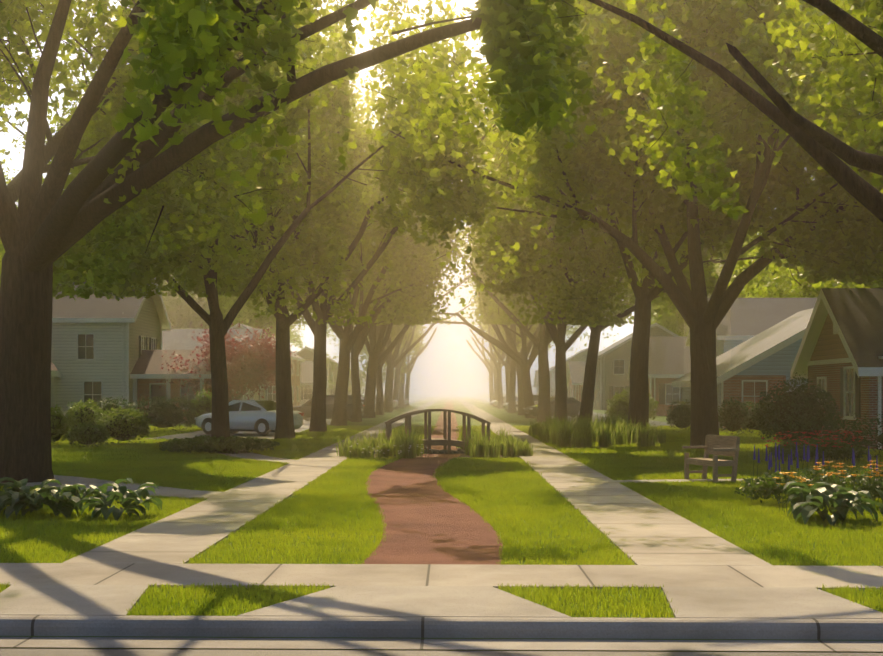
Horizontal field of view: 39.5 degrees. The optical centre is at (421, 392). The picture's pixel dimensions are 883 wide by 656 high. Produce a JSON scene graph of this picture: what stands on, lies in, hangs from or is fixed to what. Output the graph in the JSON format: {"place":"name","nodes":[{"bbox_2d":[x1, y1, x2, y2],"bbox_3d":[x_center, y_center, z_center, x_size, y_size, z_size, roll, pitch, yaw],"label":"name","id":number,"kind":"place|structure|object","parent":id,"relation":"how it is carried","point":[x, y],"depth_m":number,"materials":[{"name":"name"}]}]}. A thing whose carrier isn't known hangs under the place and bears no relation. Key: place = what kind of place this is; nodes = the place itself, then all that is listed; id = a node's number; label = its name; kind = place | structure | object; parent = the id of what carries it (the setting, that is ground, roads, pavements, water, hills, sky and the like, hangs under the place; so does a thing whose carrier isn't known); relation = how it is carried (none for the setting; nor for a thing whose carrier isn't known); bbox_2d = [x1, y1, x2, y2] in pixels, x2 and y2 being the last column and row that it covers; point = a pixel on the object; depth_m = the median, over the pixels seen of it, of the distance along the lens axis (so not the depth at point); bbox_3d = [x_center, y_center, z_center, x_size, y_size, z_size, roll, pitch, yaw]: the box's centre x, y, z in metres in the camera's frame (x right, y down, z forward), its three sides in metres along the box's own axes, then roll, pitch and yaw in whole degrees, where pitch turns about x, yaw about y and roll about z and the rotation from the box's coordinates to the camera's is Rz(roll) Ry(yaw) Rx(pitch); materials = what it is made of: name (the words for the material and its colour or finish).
{"place":"outdoors","nodes":[
{"label":"outdoors","id":0,"kind":"place"},
{"bbox_2d":[63,398,437,563],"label":"sidewalk","id":1,"kind":"structure","parent":0,"point":[191,541],"depth_m":16.83,"materials":[{"name":"grey concrete"}]},
{"bbox_2d":[147,398,426,439],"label":"street","id":2,"kind":"structure","parent":0,"point":[255,434],"depth_m":51.71,"materials":[{"name":"grey asphalt"}]},
{"bbox_2d":[194,400,303,435],"bbox_3d":[-7.293,1.024,51.822,4.630,1.450,2.080,0,0,29],"label":"silver car","id":3,"kind":"object","parent":2,"relation":"on","point":[258,410],"depth_m":50.91,"materials":[{"name":"white paint"}]},
{"bbox_2d":[293,395,364,420],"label":"dark car","id":4,"kind":"object","parent":2,"relation":"on","point":[349,415],"depth_m":75.16,"materials":[{"name":"grey paint"}]},
{"bbox_2d":[0,394,882,652],"bbox_3d":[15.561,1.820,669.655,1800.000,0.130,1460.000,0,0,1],"label":"ground","id":5,"kind":"structure","parent":0,"point":[376,421],"depth_m":13.97,"materials":[{"name":"green plant"}]},
{"bbox_2d":[0,172,17,271],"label":"tree","id":6,"kind":"object","parent":5,"relation":"on","point":[1,243],"depth_m":96.69,"materials":[{"name":"green plant"}]},
{"bbox_2d":[0,137,24,241],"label":"tree","id":7,"kind":"object","parent":5,"relation":"on","point":[4,160],"depth_m":78.77,"materials":[{"name":"green plant"}]},
{"bbox_2d":[0,477,57,512],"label":"hosta plant","id":8,"kind":"object","parent":5,"relation":"on","point":[21,483],"depth_m":17.89,"materials":[{"name":"green plant"}]},
{"bbox_2d":[51,361,57,376],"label":"house","id":9,"kind":"structure","parent":5,"relation":"on","point":[54,370],"depth_m":64.08,"materials":[{"name":"grey"}]},
{"bbox_2d":[51,405,69,445],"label":"shrub","id":10,"kind":"object","parent":5,"relation":"on","point":[65,427],"depth_m":39.94,"materials":[{"name":"green plant"}]},
{"bbox_2d":[0,584,149,614],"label":"sidewalk apron","id":11,"kind":"object","parent":5,"relation":"on","point":[91,600],"depth_m":10.31,"materials":[{"name":"concrete"}]},
{"bbox_2d":[0,478,162,520],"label":"hosta plant","id":12,"kind":"object","parent":5,"relation":"on","point":[31,498],"depth_m":17.16,"materials":[{"name":"green plant"}]},
{"bbox_2d":[64,399,104,427],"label":"shrub","id":13,"kind":"object","parent":5,"relation":"on","point":[80,414],"depth_m":45.79,"materials":[{"name":"green plant"}]},
{"bbox_2d":[65,423,109,446],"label":"shrub","id":14,"kind":"object","parent":5,"relation":"on","point":[95,438],"depth_m":38.78,"materials":[{"name":"green plant"}]},
{"bbox_2d":[0,275,211,422],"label":"white house","id":15,"kind":"structure","parent":5,"relation":"on","point":[132,362],"depth_m":70.34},
{"bbox_2d":[87,396,134,419],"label":"shrub","id":16,"kind":"object","parent":5,"relation":"on","point":[114,405],"depth_m":56.90,"materials":[{"name":"green plant"}]},
{"bbox_2d":[94,406,150,444],"bbox_3d":[-9.967,1.091,41.118,1.905,1.346,1.988,0,0,1],"label":"shrub","id":17,"kind":"object","parent":5,"relation":"on","point":[118,426],"depth_m":40.67,"materials":[{"name":"green plant"}]},
{"bbox_2d":[26,475,221,498],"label":"walkway","id":18,"kind":"structure","parent":5,"relation":"on","point":[166,491],"depth_m":22.56,"materials":[{"name":"concrete"}]},
{"bbox_2d":[68,262,222,328],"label":"tree","id":19,"kind":"object","parent":5,"relation":"on","point":[169,300],"depth_m":140.25,"materials":[{"name":"green plant"}]},
{"bbox_2d":[131,395,198,431],"bbox_3d":[-11.494,0.919,55.113,2.993,1.705,1.678,0,0,1],"label":"hedge","id":20,"kind":"object","parent":5,"relation":"on","point":[163,407],"depth_m":54.77,"materials":[{"name":"green plant"}]},
{"bbox_2d":[191,389,211,427],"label":"shrub","id":21,"kind":"object","parent":5,"relation":"on","point":[205,402],"depth_m":57.77,"materials":[{"name":"green plant"}]},
{"bbox_2d":[161,277,250,328],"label":"tree","id":22,"kind":"object","parent":5,"relation":"on","point":[190,316],"depth_m":145.01,"materials":[{"name":"green plant"}]},
{"bbox_2d":[162,329,265,401],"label":"house","id":23,"kind":"structure","parent":5,"relation":"on","point":[177,336],"depth_m":98.45,"materials":[{"name":"beige"}]},
{"bbox_2d":[163,275,264,328],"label":"tree","id":24,"kind":"object","parent":5,"relation":"on","point":[221,307],"depth_m":146.09,"materials":[{"name":"green plant"}]},
{"bbox_2d":[156,434,279,453],"bbox_3d":[-5.889,1.503,35.950,3.450,0.554,3.285,0,0,1],"label":"groundcover bed","id":25,"kind":"object","parent":5,"relation":"on","point":[196,443],"depth_m":35.12,"materials":[{"name":"green plant"}]},
{"bbox_2d":[194,298,248,328],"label":"tree","id":26,"kind":"object","parent":5,"relation":"on","point":[236,317],"depth_m":163.10,"materials":[{"name":"green plant"}]},
{"bbox_2d":[156,321,295,400],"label":"red maple tree","id":27,"kind":"object","parent":5,"relation":"on","point":[244,359],"depth_m":72.28,"materials":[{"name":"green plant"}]},
{"bbox_2d":[208,295,265,327],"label":"tree","id":28,"kind":"object","parent":5,"relation":"on","point":[246,312],"depth_m":167.07,"materials":[{"name":"green plant"}]},
{"bbox_2d":[205,297,304,337],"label":"tree","id":29,"kind":"object","parent":5,"relation":"on","point":[292,325],"depth_m":172.32,"materials":[{"name":"green plant"}]},
{"bbox_2d":[218,450,295,462],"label":"path","id":30,"kind":"structure","parent":5,"relation":"on","point":[251,455],"depth_m":33.04,"materials":[{"name":"concrete"}]},
{"bbox_2d":[229,323,304,406],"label":"house","id":31,"kind":"structure","parent":5,"relation":"on","point":[294,358],"depth_m":127.22,"materials":[{"name":"beige brick"}]},
{"bbox_2d":[242,303,305,348],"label":"tree","id":32,"kind":"object","parent":5,"relation":"on","point":[298,338],"depth_m":179.58,"materials":[{"name":"green plant"}]},
{"bbox_2d":[255,313,299,341],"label":"tree","id":33,"kind":"object","parent":5,"relation":"on","point":[271,330],"depth_m":180.33,"materials":[{"name":"green plant"}]},
{"bbox_2d":[0,0,564,451],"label":"tree","id":34,"kind":"object","parent":5,"relation":"on","point":[108,254],"depth_m":31.47,"materials":[{"name":"green plant"}]},
{"bbox_2d":[21,0,546,438],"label":"tree","id":35,"kind":"object","parent":5,"relation":"on","point":[324,223],"depth_m":43.85,"materials":[{"name":"green plant"}]},
{"bbox_2d":[266,326,301,349],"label":"tree","id":36,"kind":"object","parent":5,"relation":"on","point":[291,338],"depth_m":199.44,"materials":[{"name":"green plant"}]},
{"bbox_2d":[295,347,337,394],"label":"house","id":37,"kind":"structure","parent":5,"relation":"on","point":[312,359],"depth_m":181.76,"materials":[{"name":"beige"}]},
{"bbox_2d":[301,361,333,405],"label":"house","id":38,"kind":"structure","parent":5,"relation":"on","point":[308,371],"depth_m":152.84,"materials":[{"name":"white paint"}]},
{"bbox_2d":[249,77,449,421],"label":"tree","id":39,"kind":"object","parent":5,"relation":"on","point":[354,355],"depth_m":73.34,"materials":[{"name":"green plant"}]},
{"bbox_2d":[169,0,555,431],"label":"tree","id":40,"kind":"object","parent":5,"relation":"on","point":[316,414],"depth_m":54.42,"materials":[{"name":"green plant"}]},
{"bbox_2d":[313,310,421,409],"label":"tree","id":41,"kind":"object","parent":5,"relation":"on","point":[398,370],"depth_m":129.58,"materials":[{"name":"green plant"}]},
{"bbox_2d":[252,56,518,425],"bbox_3d":[-6.036,-8.273,64.254,24.993,20.724,20.102,0,0,-28],"label":"tree","id":42,"kind":"object","parent":5,"relation":"on","point":[413,265],"depth_m":64.60,"materials":[{"name":"green plant"}]},
{"bbox_2d":[349,284,427,405],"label":"tree","id":43,"kind":"object","parent":5,"relation":"on","point":[408,379],"depth_m":162.23,"materials":[{"name":"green plant"}]},
{"bbox_2d":[350,443,429,458],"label":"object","id":44,"kind":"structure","parent":5,"relation":"on","point":[398,451],"depth_m":32.49,"materials":[{"name":"green plant"}]},
{"bbox_2d":[302,258,481,414],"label":"tree","id":45,"kind":"object","parent":5,"relation":"on","point":[380,394],"depth_m":98.05,"materials":[{"name":"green plant"}]},
{"bbox_2d":[300,272,484,411],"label":"tree","id":46,"kind":"object","parent":5,"relation":"on","point":[391,363],"depth_m":110.71,"materials":[{"name":"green plant"}]},
{"bbox_2d":[237,586,570,616],"bbox_3d":[-0.119,1.747,10.291,2.600,0.030,1.500,0,0,1],"label":"sidewalk apron","id":47,"kind":"object","parent":5,"relation":"on","point":[451,602],"depth_m":10.07,"materials":[{"name":"concrete"}]},
{"bbox_2d":[314,118,496,417],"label":"tree","id":48,"kind":"object","parent":5,"relation":"on","point":[370,385],"depth_m":85.67,"materials":[{"name":"green plant"}]},
{"bbox_2d":[335,294,485,407],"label":"tree","id":49,"kind":"object","parent":5,"relation":"on","point":[403,373],"depth_m":145.01,"materials":[{"name":"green plant"}]},
{"bbox_2d":[362,454,502,564],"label":"red path","id":50,"kind":"structure","parent":5,"relation":"on","point":[449,535],"depth_m":16.49,"materials":[{"name":"red brick"}]},
{"bbox_2d":[384,409,490,452],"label":"bridge","id":51,"kind":"structure","parent":5,"relation":"on","point":[448,442],"depth_m":35.73,"materials":[{"name":"brown wood"}]},
{"bbox_2d":[0,637,882,651],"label":"pavement gutter","id":52,"kind":"object","parent":5,"relation":"on","point":[464,644],"depth_m":9.20,"materials":[{"name":"grey concrete"}]},
{"bbox_2d":[0,615,882,639],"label":"kerb","id":53,"kind":"structure","parent":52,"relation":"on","point":[458,627],"depth_m":9.40,"materials":[{"name":"grey concrete"}]},
{"bbox_2d":[0,0,882,482],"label":"tree","id":54,"kind":"object","parent":5,"relation":"on","point":[144,112],"depth_m":20.89,"materials":[{"name":"green plant"}]},
{"bbox_2d":[0,425,882,617],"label":"lawn grass","id":55,"kind":"structure","parent":5,"relation":"on","point":[45,514],"depth_m":16.98,"materials":[{"name":"green plant"}]},
{"bbox_2d":[0,563,882,589],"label":"sidewalk","id":56,"kind":"structure","parent":5,"relation":"on","point":[184,575],"depth_m":11.68,"materials":[{"name":"grey concrete"}]},
{"bbox_2d":[374,448,519,457],"bbox_3d":[0.490,1.747,36.134,5.500,0.001,6.600,0,0,1],"label":"soil bed","id":57,"kind":"object","parent":5,"relation":"on","point":[463,455],"depth_m":34.33,"materials":[{"name":"brown soil"}]},
{"bbox_2d":[335,425,424,458],"bbox_3d":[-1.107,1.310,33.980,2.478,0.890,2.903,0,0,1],"label":"tall grass","id":58,"kind":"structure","parent":57,"relation":"on","point":[385,447],"depth_m":33.40,"materials":[{"name":"green plant"}]},
{"bbox_2d":[374,449,496,453],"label":"creek pebbles","id":59,"kind":"object","parent":57,"relation":"on","point":[445,451],"depth_m":35.69,"materials":[{"name":"stone"}]},
{"bbox_2d":[456,424,532,457],"bbox_3d":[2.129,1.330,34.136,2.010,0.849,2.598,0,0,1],"label":"tall grass","id":60,"kind":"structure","parent":57,"relation":"on","point":[502,446],"depth_m":33.49,"materials":[{"name":"green plant"}]},
{"bbox_2d":[466,287,497,405],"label":"tree","id":61,"kind":"object","parent":5,"relation":"on","point":[474,351],"depth_m":164.58,"materials":[{"name":"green plant"}]},
{"bbox_2d":[445,224,539,414],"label":"tree","id":62,"kind":"object","parent":5,"relation":"on","point":[519,378],"depth_m":96.09,"materials":[{"name":"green plant"}]},
{"bbox_2d":[470,292,516,408],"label":"tree","id":63,"kind":"object","parent":5,"relation":"on","point":[496,363],"depth_m":136.86,"materials":[{"name":"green plant"}]},
{"bbox_2d":[353,243,637,417],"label":"tree","id":64,"kind":"object","parent":5,"relation":"on","point":[533,356],"depth_m":85.05,"materials":[{"name":"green plant"}]},
{"bbox_2d":[114,0,882,221],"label":"tree","id":65,"kind":"object","parent":5,"relation":"on","point":[836,13],"depth_m":17.34,"materials":[{"name":"green plant"}]},
{"bbox_2d":[472,285,588,398],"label":"tree","id":66,"kind":"object","parent":5,"relation":"on","point":[494,369],"depth_m":150.88,"materials":[{"name":"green plant"}]},
{"bbox_2d":[355,86,720,421],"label":"tree","id":67,"kind":"object","parent":5,"relation":"on","point":[544,369],"depth_m":75.47,"materials":[{"name":"green plant"}]},
{"bbox_2d":[533,370,549,389],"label":"house","id":68,"kind":"structure","parent":5,"relation":"on","point":[536,386],"depth_m":220.95,"materials":[{"name":"beige"}]},
{"bbox_2d":[208,0,882,448],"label":"tree","id":69,"kind":"object","parent":5,"relation":"on","point":[598,174],"depth_m":36.42,"materials":[{"name":"green plant"}]},
{"bbox_2d":[435,240,656,412],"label":"tree","id":70,"kind":"object","parent":5,"relation":"on","point":[513,373],"depth_m":107.73,"materials":[{"name":"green plant"}]},
{"bbox_2d":[381,84,717,422],"bbox_3d":[7.830,-8.916,65.008,20.583,21.991,21.932,0,0,-21],"label":"tree","id":71,"kind":"object","parent":5,"relation":"on","point":[560,407],"depth_m":64.36,"materials":[{"name":"green plant"}]},
{"bbox_2d":[478,313,629,410],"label":"tree","id":72,"kind":"object","parent":5,"relation":"on","point":[517,341],"depth_m":118.51,"materials":[{"name":"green plant"}]},
{"bbox_2d":[549,350,587,395],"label":"house","id":73,"kind":"structure","parent":5,"relation":"on","point":[578,359],"depth_m":184.87,"materials":[{"name":"white"}]},
{"bbox_2d":[566,361,585,401],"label":"house","id":74,"kind":"structure","parent":5,"relation":"on","point":[574,377],"depth_m":157.24,"materials":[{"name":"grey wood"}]},
{"bbox_2d":[528,410,666,448],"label":"tall grass","id":75,"kind":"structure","parent":5,"relation":"on","point":[557,431],"depth_m":41.15,"materials":[{"name":"green plant"}]},
{"bbox_2d":[368,0,875,432],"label":"tree","id":76,"kind":"object","parent":5,"relation":"on","point":[640,407],"depth_m":46.19,"materials":[{"name":"green plant"}]},
{"bbox_2d":[605,387,658,420],"bbox_3d":[10.929,0.706,63.537,2.866,2.097,2.979,0,0,1],"label":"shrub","id":77,"kind":"object","parent":5,"relation":"on","point":[618,410],"depth_m":63.14,"materials":[{"name":"green plant"}]},
{"bbox_2d":[593,323,677,409],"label":"house","id":78,"kind":"structure","parent":5,"relation":"on","point":[622,350],"depth_m":124.89,"materials":[{"name":"beige paint"}]},
{"bbox_2d":[627,298,671,330],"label":"tree","id":79,"kind":"object","parent":5,"relation":"on","point":[651,317],"depth_m":198.38,"materials":[{"name":"green plant"}]},
{"bbox_2d":[626,336,690,415],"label":"house","id":80,"kind":"structure","parent":5,"relation":"on","point":[663,386],"depth_m":94.40,"materials":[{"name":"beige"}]},
{"bbox_2d":[463,43,877,419],"bbox_3d":[12.513,-9.583,56.992,24.591,23.364,23.741,0,0,9],"label":"tree","id":81,"kind":"object","parent":5,"relation":"on","point":[588,317],"depth_m":53.49,"materials":[{"name":"green plant"}]},
{"bbox_2d":[666,399,690,431],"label":"shrub","id":82,"kind":"object","parent":5,"relation":"on","point":[674,411],"depth_m":54.24,"materials":[{"name":"green plant"}]},
{"bbox_2d":[651,233,757,335],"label":"tree","id":83,"kind":"object","parent":5,"relation":"on","point":[673,326],"depth_m":164.82,"materials":[{"name":"green plant"}]},
{"bbox_2d":[682,435,739,482],"bbox_3d":[5.718,1.360,24.310,0.592,1.030,1.210,0,0,-17],"label":"bench","id":84,"kind":"object","parent":5,"relation":"on","point":[719,441],"depth_m":24.19,"materials":[{"name":"brown wood"}]},
{"bbox_2d":[687,236,778,332],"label":"tree","id":85,"kind":"object","parent":5,"relation":"on","point":[721,270],"depth_m":146.22,"materials":[{"name":"green plant"}]},
{"bbox_2d":[718,397,749,434],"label":"shrub","id":86,"kind":"object","parent":5,"relation":"on","point":[730,409],"depth_m":49.26,"materials":[{"name":"green plant"}]},
{"bbox_2d":[672,298,816,428],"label":"blue house","id":87,"kind":"structure","parent":5,"relation":"on","point":[789,340],"depth_m":63.97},
{"bbox_2d":[719,400,770,434],"bbox_3d":[14.418,1.006,52.034,3.427,1.543,1.909,0,0,1],"label":"hedge","id":88,"kind":"object","parent":5,"relation":"on","point":[753,424],"depth_m":51.67,"materials":[{"name":"green plant"}]},
{"bbox_2d":[614,479,877,482],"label":"path","id":89,"kind":"structure","parent":5,"relation":"on","point":[672,480],"depth_m":24.36,"materials":[{"name":"concrete"}]},
{"bbox_2d":[709,216,817,297],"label":"tree","id":90,"kind":"object","parent":5,"relation":"on","point":[718,272],"depth_m":138.21,"materials":[{"name":"green plant"}]},
{"bbox_2d":[662,587,882,618],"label":"sidewalk apron","id":91,"kind":"object","parent":5,"relation":"on","point":[741,602],"depth_m":10.12,"materials":[{"name":"concrete"}]},
{"bbox_2d":[773,472,813,512],"bbox_3d":[5.395,1.454,17.826,0.572,0.603,0.499,0,0,35],"label":"yellow flower","id":92,"kind":"object","parent":5,"relation":"on","point":[793,477],"depth_m":17.80,"materials":[{"name":"green plant"}]},
{"bbox_2d":[750,372,843,445],"bbox_3d":[10.735,0.578,35.097,2.659,2.372,2.450,0,0,1],"label":"shrub","id":93,"kind":"object","parent":5,"relation":"on","point":[785,403],"depth_m":34.58,"materials":[{"name":"green plant"}]},
{"bbox_2d":[734,466,882,503],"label":"flower bed","id":94,"kind":"object","parent":5,"relation":"on","point":[769,482],"depth_m":19.11,"materials":[{"name":"green plant"}]},
{"bbox_2d":[735,177,882,297],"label":"tree","id":95,"kind":"object","parent":5,"relation":"on","point":[786,288],"depth_m":90.54,"materials":[{"name":"green plant"}]},
{"bbox_2d":[778,435,843,458],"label":"flowers","id":96,"kind":"object","parent":5,"relation":"on","point":[811,456],"depth_m":31.57,"materials":[{"name":"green plant"}]},
{"bbox_2d":[752,442,871,496],"bbox_3d":[6.418,1.288,20.259,1.718,0.934,0.960,0,0,1],"label":"purple flower","id":97,"kind":"object","parent":5,"relation":"on","point":[790,461],"depth_m":20.11,"materials":[{"name":"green plant"}]},
{"bbox_2d":[762,430,863,462],"bbox_3d":[9.830,1.349,30.918,2.552,0.813,1.246,0,0,1],"label":"red flower","id":98,"kind":"object","parent":5,"relation":"on","point":[824,444],"depth_m":30.74,"materials":[{"name":"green plant"}]},
{"bbox_2d":[769,439,867,460],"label":"flowers","id":99,"kind":"object","parent":5,"relation":"on","point":[831,454],"depth_m":30.88,"materials":[{"name":"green plant"}]},
{"bbox_2d":[783,481,882,525],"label":"hosta plant","id":100,"kind":"object","parent":5,"relation":"on","point":[832,494],"depth_m":16.52,"materials":[{"name":"green plant"}]},
{"bbox_2d":[790,288,882,448],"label":"brick house","id":101,"kind":"structure","parent":5,"relation":"on","point":[828,310],"depth_m":40.69,"materials":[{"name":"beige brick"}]},
{"bbox_2d":[813,460,882,508],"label":"yellow flower","id":102,"kind":"object","parent":5,"relation":"on","point":[874,485],"depth_m":18.34,"materials":[{"name":"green plant"}]},
{"bbox_2d":[826,413,882,458],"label":"hedge","id":103,"kind":"object","parent":5,"relation":"on","point":[879,438],"depth_m":32.60,"materials":[{"name":"green plant"}]},
{"bbox_2d":[0,648,882,655],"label":"road","id":104,"kind":"structure","parent":0,"point":[113,652],"depth_m":8.88,"materials":[{"name":"grey asphalt"}]},
{"bbox_2d":[0,0,882,655],"label":"sky","id":105,"kind":"structure","parent":0,"point":[449,367],"materials":[{"name":"white"}]},
{"bbox_2d":[427,399,458,449],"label":"red path","id":106,"kind":"structure","parent":0,"point":[435,435],"depth_m":55.35,"materials":[{"name":"red brick"}]},
{"bbox_2d":[473,398,689,429],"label":"street","id":107,"kind":"structure","parent":0,"point":[655,423],"depth_m":79.39,"materials":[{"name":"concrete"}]},
{"bbox_2d":[503,394,550,411],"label":"white car","id":108,"kind":"object","parent":107,"relation":"on","point":[535,401],"depth_m":110.95,"materials":[{"name":"white paint"}]},
{"bbox_2d":[524,397,580,417],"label":"dark car","id":109,"kind":"object","parent":107,"relation":"on","point":[576,412],"depth_m":84.94,"materials":[{"name":"grey paint"}]},
{"bbox_2d":[457,398,770,564],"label":"sidewalk","id":110,"kind":"structure","parent":0,"point":[677,535],"depth_m":16.83,"materials":[{"name":"grey concrete"}]}
]}

